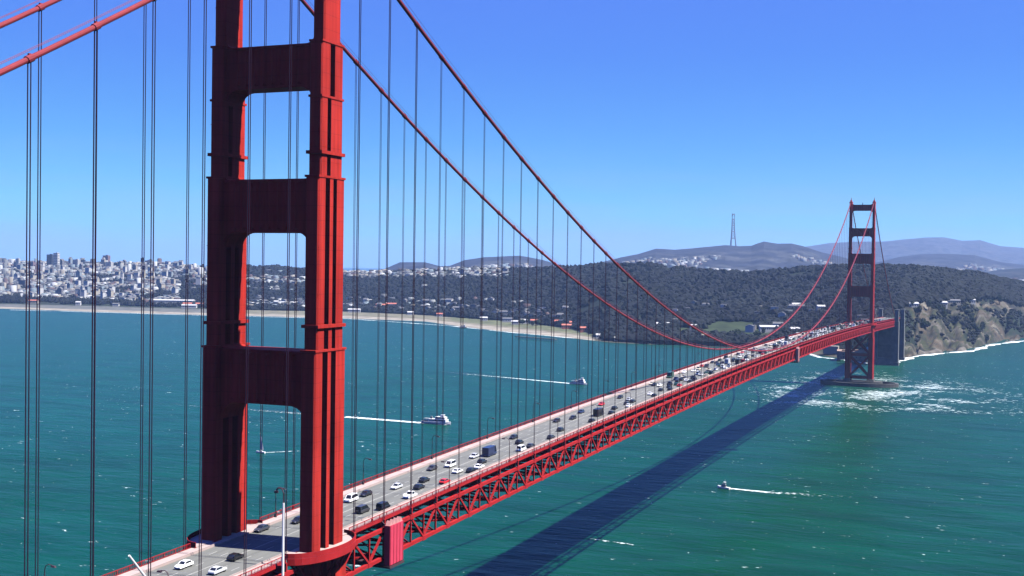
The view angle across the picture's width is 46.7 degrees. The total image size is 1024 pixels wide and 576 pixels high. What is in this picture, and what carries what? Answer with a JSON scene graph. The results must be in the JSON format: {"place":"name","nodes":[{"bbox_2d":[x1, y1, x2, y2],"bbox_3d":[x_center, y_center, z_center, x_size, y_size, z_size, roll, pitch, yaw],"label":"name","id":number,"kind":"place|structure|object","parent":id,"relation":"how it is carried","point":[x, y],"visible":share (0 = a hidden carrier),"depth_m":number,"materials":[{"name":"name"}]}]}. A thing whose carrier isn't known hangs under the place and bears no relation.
{"place":"outdoors","nodes":[
{"label":"outdoors","id":0,"kind":"place"},
{"bbox_2d":[0,265,1023,575],"bbox_3d":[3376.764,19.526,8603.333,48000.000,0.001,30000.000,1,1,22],"label":"water","id":1,"kind":"structure","parent":0,"point":[918,471],"depth_m":889.75,"materials":[{"name":"teal liquid"}]},
{"bbox_2d":[256,438,265,453],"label":"sailboat","id":2,"kind":"object","parent":1,"relation":"on","point":[261,448],"visible":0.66,"depth_m":883.45,"materials":[{"name":"white paint"}]},
{"bbox_2d":[30,310,566,337],"bbox_3d":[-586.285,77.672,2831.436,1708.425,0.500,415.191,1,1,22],"label":"surf","id":3,"kind":"structure","parent":1,"relation":"on","point":[359,319],"depth_m":2905.24,"materials":[{"name":"white liquid"}]},
{"bbox_2d":[345,416,440,424],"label":"wake","id":4,"kind":"object","parent":1,"relation":"on","point":[383,419],"visible":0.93,"depth_m":1081.03,"materials":[{"name":"white liquid"}]},
{"bbox_2d":[421,415,450,424],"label":"ferry","id":5,"kind":"object","parent":1,"relation":"on","point":[435,420],"visible":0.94,"depth_m":1054.69,"materials":[{"name":"white paint"}]},
{"bbox_2d":[0,0,904,575],"bbox_3d":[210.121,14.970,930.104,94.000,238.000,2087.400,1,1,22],"label":"suspension bridge","id":6,"kind":"structure","parent":1,"relation":"in","point":[238,372],"depth_m":282.93,"materials":[{"name":"paint"}]},
{"bbox_2d":[128,555,145,575],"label":"pole","id":7,"kind":"object","parent":6,"relation":"attached to","point":[136,565],"visible":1,"depth_m":219.01,"materials":[{"name":"white metal"}]},
{"bbox_2d":[174,559,193,568],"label":"car","id":8,"kind":"object","parent":6,"relation":"on","point":[182,564],"visible":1,"depth_m":260.30,"materials":[{"name":"white paint"}]},
{"bbox_2d":[208,566,226,574],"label":"car","id":9,"kind":"object","parent":6,"relation":"on","point":[215,570],"visible":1,"depth_m":255.60,"materials":[{"name":"silver paint"}]},
{"bbox_2d":[226,552,243,560],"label":"car","id":10,"kind":"object","parent":6,"relation":"on","point":[233,556],"visible":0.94,"depth_m":266.53,"materials":[{"name":"black paint"}]},
{"bbox_2d":[254,524,269,532],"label":"car","id":11,"kind":"object","parent":6,"relation":"on","point":[260,528],"visible":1,"depth_m":293.54,"materials":[{"name":"grey paint"}]},
{"bbox_2d":[274,487,284,575],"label":"street lamp","id":12,"kind":"object","parent":6,"relation":"on","point":[281,567],"visible":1,"depth_m":261.85,"materials":[{"name":"grey metal"}]},
{"bbox_2d":[274,487,284,516],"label":"street lamp","id":13,"kind":"object","parent":6,"relation":"on","point":[275,514],"visible":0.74,"depth_m":307.56,"materials":[{"name":"metal"}]},
{"bbox_2d":[290,516,299,523],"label":"car","id":14,"kind":"object","parent":6,"relation":"on","point":[296,519],"visible":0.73,"depth_m":301.66,"materials":[{"name":"black paint"}]},
{"bbox_2d":[344,493,357,502],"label":"van","id":15,"kind":"object","parent":6,"relation":"on","point":[348,497],"visible":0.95,"depth_m":326.98,"materials":[{"name":"white paint"}]},
{"bbox_2d":[355,504,369,513],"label":"van","id":16,"kind":"object","parent":6,"relation":"on","point":[362,508],"visible":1,"depth_m":313.17,"materials":[{"name":"grey paint"}]},
{"bbox_2d":[359,490,372,496],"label":"car","id":17,"kind":"object","parent":6,"relation":"on","point":[362,493],"visible":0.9,"depth_m":334.90,"materials":[{"name":"black paint"}]},
{"bbox_2d":[362,458,371,484],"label":"street lamp","id":18,"kind":"object","parent":6,"relation":"on","point":[363,471],"visible":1,"depth_m":349.76,"materials":[{"name":"metal"}]},
{"bbox_2d":[363,491,372,521],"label":"street lamp","id":19,"kind":"object","parent":6,"relation":"on","point":[372,503],"visible":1,"depth_m":303.50,"materials":[{"name":"metal"}]},
{"bbox_2d":[347,516,403,568],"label":"maintenance scaffold","id":20,"kind":"object","parent":6,"relation":"hanging from","point":[393,540],"visible":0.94,"depth_m":306.99,"materials":[{"name":"metal"}]},
{"bbox_2d":[376,501,390,509],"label":"van","id":21,"kind":"object","parent":6,"relation":"on","point":[379,505],"visible":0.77,"depth_m":316.89,"materials":[{"name":"black paint"}]},
{"bbox_2d":[390,483,402,489],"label":"car","id":22,"kind":"object","parent":6,"relation":"on","point":[396,486],"visible":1,"depth_m":345.18,"materials":[{"name":"silver paint"}]},
{"bbox_2d":[403,491,416,498],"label":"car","id":23,"kind":"object","parent":6,"relation":"on","point":[406,494],"visible":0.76,"depth_m":332.75,"materials":[{"name":"white paint"}]},
{"bbox_2d":[413,483,424,489],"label":"car","id":24,"kind":"object","parent":6,"relation":"on","point":[417,486],"visible":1,"depth_m":344.36,"materials":[{"name":"black paint"}]},
{"bbox_2d":[418,477,429,482],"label":"car","id":25,"kind":"object","parent":6,"relation":"on","point":[423,479],"visible":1,"depth_m":354.63,"materials":[{"name":"black paint"}]},
{"bbox_2d":[426,465,437,470],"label":"car","id":26,"kind":"object","parent":6,"relation":"on","point":[431,467],"visible":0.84,"depth_m":373.72,"materials":[{"name":"grey paint"}]},
{"bbox_2d":[439,478,450,483],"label":"car","id":27,"kind":"object","parent":6,"relation":"on","point":[443,480],"visible":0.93,"depth_m":352.45,"materials":[{"name":"red paint"}]},
{"bbox_2d":[445,459,455,467],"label":"van","id":28,"kind":"object","parent":6,"relation":"on","point":[452,462],"visible":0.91,"depth_m":379.36,"materials":[{"name":"white paint"}]},
{"bbox_2d":[452,468,462,473],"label":"car","id":29,"kind":"object","parent":6,"relation":"on","point":[454,470],"visible":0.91,"depth_m":368.70,"materials":[{"name":"white paint"}]},
{"bbox_2d":[466,467,476,472],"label":"car","id":30,"kind":"object","parent":6,"relation":"on","point":[470,469],"visible":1,"depth_m":370.28,"materials":[{"name":"black paint"}]},
{"bbox_2d":[469,453,478,458],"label":"car","id":31,"kind":"object","parent":6,"relation":"on","point":[473,455],"visible":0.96,"depth_m":395.71,"materials":[{"name":"silver paint"}]},
{"bbox_2d":[474,464,484,468],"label":"car","id":32,"kind":"object","parent":6,"relation":"on","point":[477,466],"visible":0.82,"depth_m":376.52,"materials":[{"name":"white paint"}]},
{"bbox_2d":[477,459,486,463],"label":"car","id":33,"kind":"object","parent":6,"relation":"on","point":[482,461],"visible":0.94,"depth_m":385.48,"materials":[{"name":"black paint"}]},
{"bbox_2d":[482,445,496,456],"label":"box truck","id":34,"kind":"object","parent":6,"relation":"on","point":[489,450],"visible":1,"depth_m":398.51,"materials":[{"name":"blue paint"}]},
{"bbox_2d":[509,434,517,438],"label":"car","id":35,"kind":"object","parent":6,"relation":"on","point":[513,436],"visible":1,"depth_m":436.07,"materials":[{"name":"black paint"}]},
{"bbox_2d":[515,439,523,443],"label":"car","id":36,"kind":"object","parent":6,"relation":"on","point":[518,441],"visible":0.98,"depth_m":424.49,"materials":[{"name":"black paint"}]},
{"bbox_2d":[516,444,525,450],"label":"van","id":37,"kind":"object","parent":6,"relation":"on","point":[520,447],"visible":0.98,"depth_m":409.04,"materials":[{"name":"white paint"}]},
{"bbox_2d":[593,408,602,416],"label":"box truck","id":38,"kind":"object","parent":6,"relation":"on","point":[600,411],"visible":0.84,"depth_m":495.71,"materials":[{"name":"black paint"}]},
{"bbox_2d":[667,371,673,377],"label":"box truck","id":39,"kind":"object","parent":6,"relation":"on","point":[670,374],"visible":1,"depth_m":653.97,"materials":[{"name":"green paint"}]},
{"bbox_2d":[725,358,730,363],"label":"box truck","id":40,"kind":"object","parent":6,"relation":"on","point":[727,360],"visible":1,"depth_m":745.91,"materials":[{"name":"silver paint"}]},
{"bbox_2d":[790,347,799,362],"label":"maintenance scaffold","id":41,"kind":"object","parent":6,"relation":"hanging from","point":[797,355],"visible":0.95,"depth_m":916.37,"materials":[{"name":"paint"}]},
{"bbox_2d":[515,336,556,340],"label":"fishing pier","id":42,"kind":"structure","parent":1,"relation":"in","point":[534,337],"depth_m":2255.33,"materials":[{"name":"grey"}]},
{"bbox_2d":[569,378,586,384],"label":"ferry","id":43,"kind":"object","parent":1,"relation":"on","point":[581,381],"visible":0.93,"depth_m":1423.08,"materials":[{"name":"white paint"}]},
{"bbox_2d":[717,483,729,488],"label":"motorboat","id":44,"kind":"object","parent":1,"relation":"on","point":[723,486],"visible":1,"depth_m":768.71,"materials":[{"name":"white paint"}]},
{"bbox_2d":[730,488,779,493],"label":"wake","id":45,"kind":"object","parent":1,"relation":"on","point":[750,490],"visible":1,"depth_m":763.08,"materials":[{"name":"white liquid"}]},
{"bbox_2d":[899,341,1020,362],"bbox_3d":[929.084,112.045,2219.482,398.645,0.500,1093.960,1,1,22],"label":"surf","id":46,"kind":"structure","parent":1,"relation":"on","point":[907,358],"depth_m":2097.71,"materials":[{"name":"white liquid"}]},
{"bbox_2d":[0,266,1023,362],"bbox_3d":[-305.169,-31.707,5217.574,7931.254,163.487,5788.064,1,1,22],"label":"land","id":47,"kind":"structure","parent":0,"point":[931,341],"depth_m":2511.44,"materials":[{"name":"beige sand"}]},
{"bbox_2d":[17,263,22,269],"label":"house","id":48,"kind":"structure","parent":47,"relation":"on","point":[19,266],"depth_m":4931.88,"materials":[{"name":"concrete"}]},
{"bbox_2d":[20,280,27,285],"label":"house","id":49,"kind":"structure","parent":47,"relation":"on","point":[22,282],"depth_m":4122.13,"materials":[{"name":"concrete"}]},
{"bbox_2d":[28,261,35,267],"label":"tower block","id":50,"kind":"structure","parent":47,"relation":"on","point":[32,263],"depth_m":4889.92,"materials":[{"name":"grey concrete"}]},
{"bbox_2d":[28,300,38,303],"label":"building","id":51,"kind":"structure","parent":47,"relation":"on","point":[33,301],"depth_m":3527.22,"materials":[{"name":"tile"}]},
{"bbox_2d":[38,285,43,294],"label":"house","id":52,"kind":"structure","parent":47,"relation":"on","point":[41,289],"depth_m":3755.76,"materials":[{"name":"concrete"}]},
{"bbox_2d":[47,254,52,265],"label":"tower block","id":53,"kind":"structure","parent":47,"relation":"on","point":[49,259],"depth_m":5089.46,"materials":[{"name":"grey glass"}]},
{"bbox_2d":[53,252,59,264],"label":"tower block","id":54,"kind":"structure","parent":47,"relation":"on","point":[56,257],"depth_m":4991.77,"materials":[{"name":"white concrete"}]},
{"bbox_2d":[57,287,62,293],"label":"house","id":55,"kind":"structure","parent":47,"relation":"on","point":[59,289],"depth_m":3734.24,"materials":[{"name":"concrete"}]},
{"bbox_2d":[67,282,72,287],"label":"house","id":56,"kind":"structure","parent":47,"relation":"on","point":[69,284],"depth_m":3975.30,"materials":[{"name":"concrete"}]},
{"bbox_2d":[68,257,72,263],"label":"house","id":57,"kind":"structure","parent":47,"relation":"on","point":[70,259],"depth_m":5155.57,"materials":[{"name":"concrete"}]},
{"bbox_2d":[73,259,79,266],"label":"tower block","id":58,"kind":"structure","parent":47,"relation":"on","point":[76,261],"depth_m":5089.88,"materials":[{"name":"white glass"}]},
{"bbox_2d":[75,286,79,295],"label":"house","id":59,"kind":"structure","parent":47,"relation":"on","point":[77,289],"depth_m":3746.58,"materials":[{"name":"concrete"}]},
{"bbox_2d":[76,270,81,276],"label":"house","id":60,"kind":"structure","parent":47,"relation":"on","point":[78,273],"depth_m":4440.14,"materials":[{"name":"concrete"}]},
{"bbox_2d":[78,276,83,282],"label":"house","id":61,"kind":"structure","parent":47,"relation":"on","point":[81,278],"depth_m":4165.86,"materials":[{"name":"concrete"}]},
{"bbox_2d":[81,289,86,297],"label":"house","id":62,"kind":"structure","parent":47,"relation":"on","point":[84,293],"depth_m":3660.73,"materials":[{"name":"concrete"}]},
{"bbox_2d":[84,286,90,292],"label":"house","id":63,"kind":"structure","parent":47,"relation":"on","point":[88,288],"depth_m":3789.21,"materials":[{"name":"concrete"}]},
{"bbox_2d":[85,267,90,273],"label":"house","id":64,"kind":"structure","parent":47,"relation":"on","point":[87,269],"depth_m":4654.21,"materials":[{"name":"concrete"}]},
{"bbox_2d":[100,290,105,297],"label":"house","id":65,"kind":"structure","parent":47,"relation":"on","point":[102,293],"depth_m":3622.68,"materials":[{"name":"concrete"}]},
{"bbox_2d":[106,261,112,267],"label":"tower block","id":66,"kind":"structure","parent":47,"relation":"on","point":[109,263],"depth_m":4891.00,"materials":[{"name":"white glass"}]},
{"bbox_2d":[107,288,113,296],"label":"house","id":67,"kind":"structure","parent":47,"relation":"on","point":[110,292],"depth_m":3651.37,"materials":[{"name":"concrete"}]},
{"bbox_2d":[119,277,123,283],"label":"house","id":68,"kind":"structure","parent":47,"relation":"on","point":[121,280],"depth_m":4126.08,"materials":[{"name":"concrete"}]},
{"bbox_2d":[131,283,136,289],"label":"house","id":69,"kind":"structure","parent":47,"relation":"on","point":[133,286],"depth_m":3913.05,"materials":[{"name":"concrete"}]},
{"bbox_2d":[134,270,139,277],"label":"house","id":70,"kind":"structure","parent":47,"relation":"on","point":[136,273],"depth_m":4315.38,"materials":[{"name":"concrete"}]},
{"bbox_2d":[142,264,147,269],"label":"house","id":71,"kind":"structure","parent":47,"relation":"on","point":[145,266],"depth_m":4682.01,"materials":[{"name":"concrete"}]},
{"bbox_2d":[156,276,161,285],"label":"house","id":72,"kind":"structure","parent":47,"relation":"on","point":[158,279],"depth_m":4027.37,"materials":[{"name":"concrete"}]},
{"bbox_2d":[158,282,164,287],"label":"house","id":73,"kind":"structure","parent":47,"relation":"on","point":[161,284],"depth_m":3931.64,"materials":[{"name":"concrete"}]},
{"bbox_2d":[162,269,167,275],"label":"house","id":74,"kind":"structure","parent":47,"relation":"on","point":[164,272],"depth_m":4336.92,"materials":[{"name":"concrete"}]},
{"bbox_2d":[153,299,194,303],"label":"building","id":75,"kind":"structure","parent":47,"relation":"on","point":[156,301],"depth_m":3478.88,"materials":[{"name":"white concrete"}]},
{"bbox_2d":[171,286,178,292],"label":"house","id":76,"kind":"structure","parent":47,"relation":"on","point":[174,289],"depth_m":3686.72,"materials":[{"name":"concrete"}]},
{"bbox_2d":[173,261,178,267],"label":"house","id":77,"kind":"structure","parent":47,"relation":"on","point":[175,264],"depth_m":4761.89,"materials":[{"name":"concrete"}]},
{"bbox_2d":[183,267,188,274],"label":"house","id":78,"kind":"structure","parent":47,"relation":"on","point":[184,270],"depth_m":4373.66,"materials":[{"name":"concrete"}]},
{"bbox_2d":[181,304,196,307],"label":"building","id":79,"kind":"structure","parent":47,"relation":"on","point":[190,305],"depth_m":3380.34,"materials":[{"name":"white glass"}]},
{"bbox_2d":[196,277,200,284],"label":"house","id":80,"kind":"structure","parent":47,"relation":"on","point":[198,280],"depth_m":3953.29,"materials":[{"name":"concrete"}]},
{"bbox_2d":[348,308,360,312],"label":"building","id":81,"kind":"structure","parent":47,"relation":"on","point":[354,310],"depth_m":3281.70,"materials":[{"name":"white concrete"}]},
{"bbox_2d":[0,258,792,315],"bbox_3d":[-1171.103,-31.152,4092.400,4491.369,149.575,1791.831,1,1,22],"label":"houses","id":82,"kind":"structure","parent":47,"relation":"on","point":[6,275],"depth_m":4145.37,"materials":[{"name":"white"}]},
{"bbox_2d":[502,317,511,321],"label":"building","id":83,"kind":"structure","parent":47,"relation":"on","point":[507,319],"depth_m":2855.80,"materials":[{"name":"concrete"}]},
{"bbox_2d":[0,261,1023,349],"bbox_3d":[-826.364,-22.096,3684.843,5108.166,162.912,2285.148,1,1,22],"label":"forest","id":84,"kind":"object","parent":47,"relation":"on","point":[766,290],"visible":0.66,"depth_m":2905.67,"materials":[{"name":"green plant"}]},
{"bbox_2d":[511,320,518,324],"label":"building","id":85,"kind":"structure","parent":47,"relation":"on","point":[514,322],"depth_m":2756.96,"materials":[{"name":"white concrete"}]},
{"bbox_2d":[561,324,571,328],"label":"building","id":86,"kind":"structure","parent":47,"relation":"on","point":[564,326],"depth_m":2580.28,"materials":[{"name":"tile"}]},
{"bbox_2d":[580,326,587,332],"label":"building","id":87,"kind":"structure","parent":47,"relation":"on","point":[583,328],"depth_m":2463.44,"materials":[{"name":"tile"}]},
{"bbox_2d":[745,324,753,332],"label":"house","id":88,"kind":"structure","parent":47,"relation":"on","point":[749,328],"depth_m":2283.47,"materials":[{"name":"concrete"}]},
{"bbox_2d":[753,330,761,335],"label":"tree","id":89,"kind":"object","parent":47,"relation":"on","point":[755,333],"visible":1,"depth_m":2213.85,"materials":[{"name":"green plant"}]},
{"bbox_2d":[759,325,778,332],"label":"building","id":90,"kind":"structure","parent":47,"relation":"on","point":[768,328],"depth_m":2266.26,"materials":[{"name":"white concrete"}]},
{"bbox_2d":[778,312,785,317],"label":"house","id":91,"kind":"structure","parent":47,"relation":"on","point":[780,314],"depth_m":2394.61,"materials":[{"name":"concrete"}]},
{"bbox_2d":[816,305,825,310],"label":"building","id":92,"kind":"structure","parent":47,"relation":"on","point":[820,306],"depth_m":2388.83,"materials":[{"name":"white concrete"}]},
{"bbox_2d":[823,346,838,353],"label":"building","id":93,"kind":"structure","parent":47,"relation":"on","point":[830,350],"depth_m":1949.77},
{"bbox_2d":[837,347,867,360],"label":"fort","id":94,"kind":"structure","parent":47,"relation":"on","point":[840,354],"depth_m":1839.14,"materials":[{"name":"brick"}]},
{"bbox_2d":[909,302,918,307],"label":"building","id":95,"kind":"structure","parent":47,"relation":"on","point":[915,304],"depth_m":2244.78,"materials":[{"name":"white concrete"}]},
{"bbox_2d":[920,321,930,328],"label":"tree","id":96,"kind":"object","parent":47,"relation":"on","point":[925,323],"visible":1,"depth_m":2174.44,"materials":[{"name":"green plant"}]},
{"bbox_2d":[926,300,931,309],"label":"tree","id":97,"kind":"object","parent":47,"relation":"on","point":[929,302],"visible":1,"depth_m":2300.56,"materials":[{"name":"green plant"}]},
{"bbox_2d":[941,310,946,316],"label":"tree","id":98,"kind":"object","parent":47,"relation":"on","point":[944,313],"visible":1,"depth_m":2303.86,"materials":[{"name":"green plant"}]},
{"bbox_2d":[947,299,960,305],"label":"building","id":99,"kind":"structure","parent":47,"relation":"on","point":[957,301],"depth_m":2413.39,"materials":[{"name":"concrete"}]},
{"bbox_2d":[899,299,1023,344],"bbox_3d":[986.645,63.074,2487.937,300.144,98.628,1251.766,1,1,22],"label":"scrub","id":100,"kind":"object","parent":47,"relation":"on","point":[965,325],"visible":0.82,"depth_m":2311.31,"materials":[{"name":"green plant"}]},
{"bbox_2d":[969,314,973,321],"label":"tree","id":101,"kind":"object","parent":47,"relation":"on","point":[971,317],"visible":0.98,"depth_m":2338.01,"materials":[{"name":"green plant"}]},
{"bbox_2d":[980,321,985,332],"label":"tree","id":102,"kind":"object","parent":47,"relation":"on","point":[983,325],"visible":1,"depth_m":2322.68,"materials":[{"name":"green plant"}]},
{"bbox_2d":[984,334,989,342],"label":"tree","id":103,"kind":"object","parent":47,"relation":"on","point":[986,336],"visible":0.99,"depth_m":2334.81,"materials":[{"name":"green plant"}]},
{"bbox_2d":[997,295,1002,304],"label":"tree","id":104,"kind":"object","parent":47,"relation":"on","point":[999,299],"visible":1,"depth_m":2702.64,"materials":[{"name":"green plant"}]},
{"bbox_2d":[0,0,1023,267],"label":"sky","id":105,"kind":"structure","parent":0,"point":[654,123],"materials":[{"name":"blue"}]},
{"bbox_2d":[385,242,867,270],"bbox_3d":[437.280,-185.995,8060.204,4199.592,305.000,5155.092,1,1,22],"label":"hill","id":106,"kind":"structure","parent":0,"point":[763,255],"depth_m":7489.15,"materials":[{"name":"grey"}]},
{"bbox_2d":[730,213,735,245],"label":"antenna tower","id":107,"kind":"structure","parent":106,"relation":"on","point":[732,227],"depth_m":8242.65,"materials":[{"name":"metal"}]},
{"bbox_2d":[481,254,1023,280],"bbox_3d":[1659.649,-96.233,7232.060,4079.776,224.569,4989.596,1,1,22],"label":"houses","id":108,"kind":"structure","parent":106,"relation":"on","point":[685,261],"depth_m":7182.63,"materials":[{"name":"white"}]},
{"bbox_2d":[806,237,1023,264],"bbox_3d":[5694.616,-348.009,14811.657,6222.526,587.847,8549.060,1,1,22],"label":"hill","id":109,"kind":"structure","parent":0,"point":[931,245],"depth_m":14335.87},
{"bbox_2d":[869,254,1023,271],"bbox_3d":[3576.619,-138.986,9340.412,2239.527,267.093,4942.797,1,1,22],"label":"hill","id":110,"kind":"structure","parent":0,"point":[954,261],"depth_m":9199.45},
{"bbox_2d":[986,268,1023,278],"bbox_3d":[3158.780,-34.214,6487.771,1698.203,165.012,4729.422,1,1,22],"label":"hill","id":111,"kind":"structure","parent":0,"point":[1014,273],"depth_m":6305.40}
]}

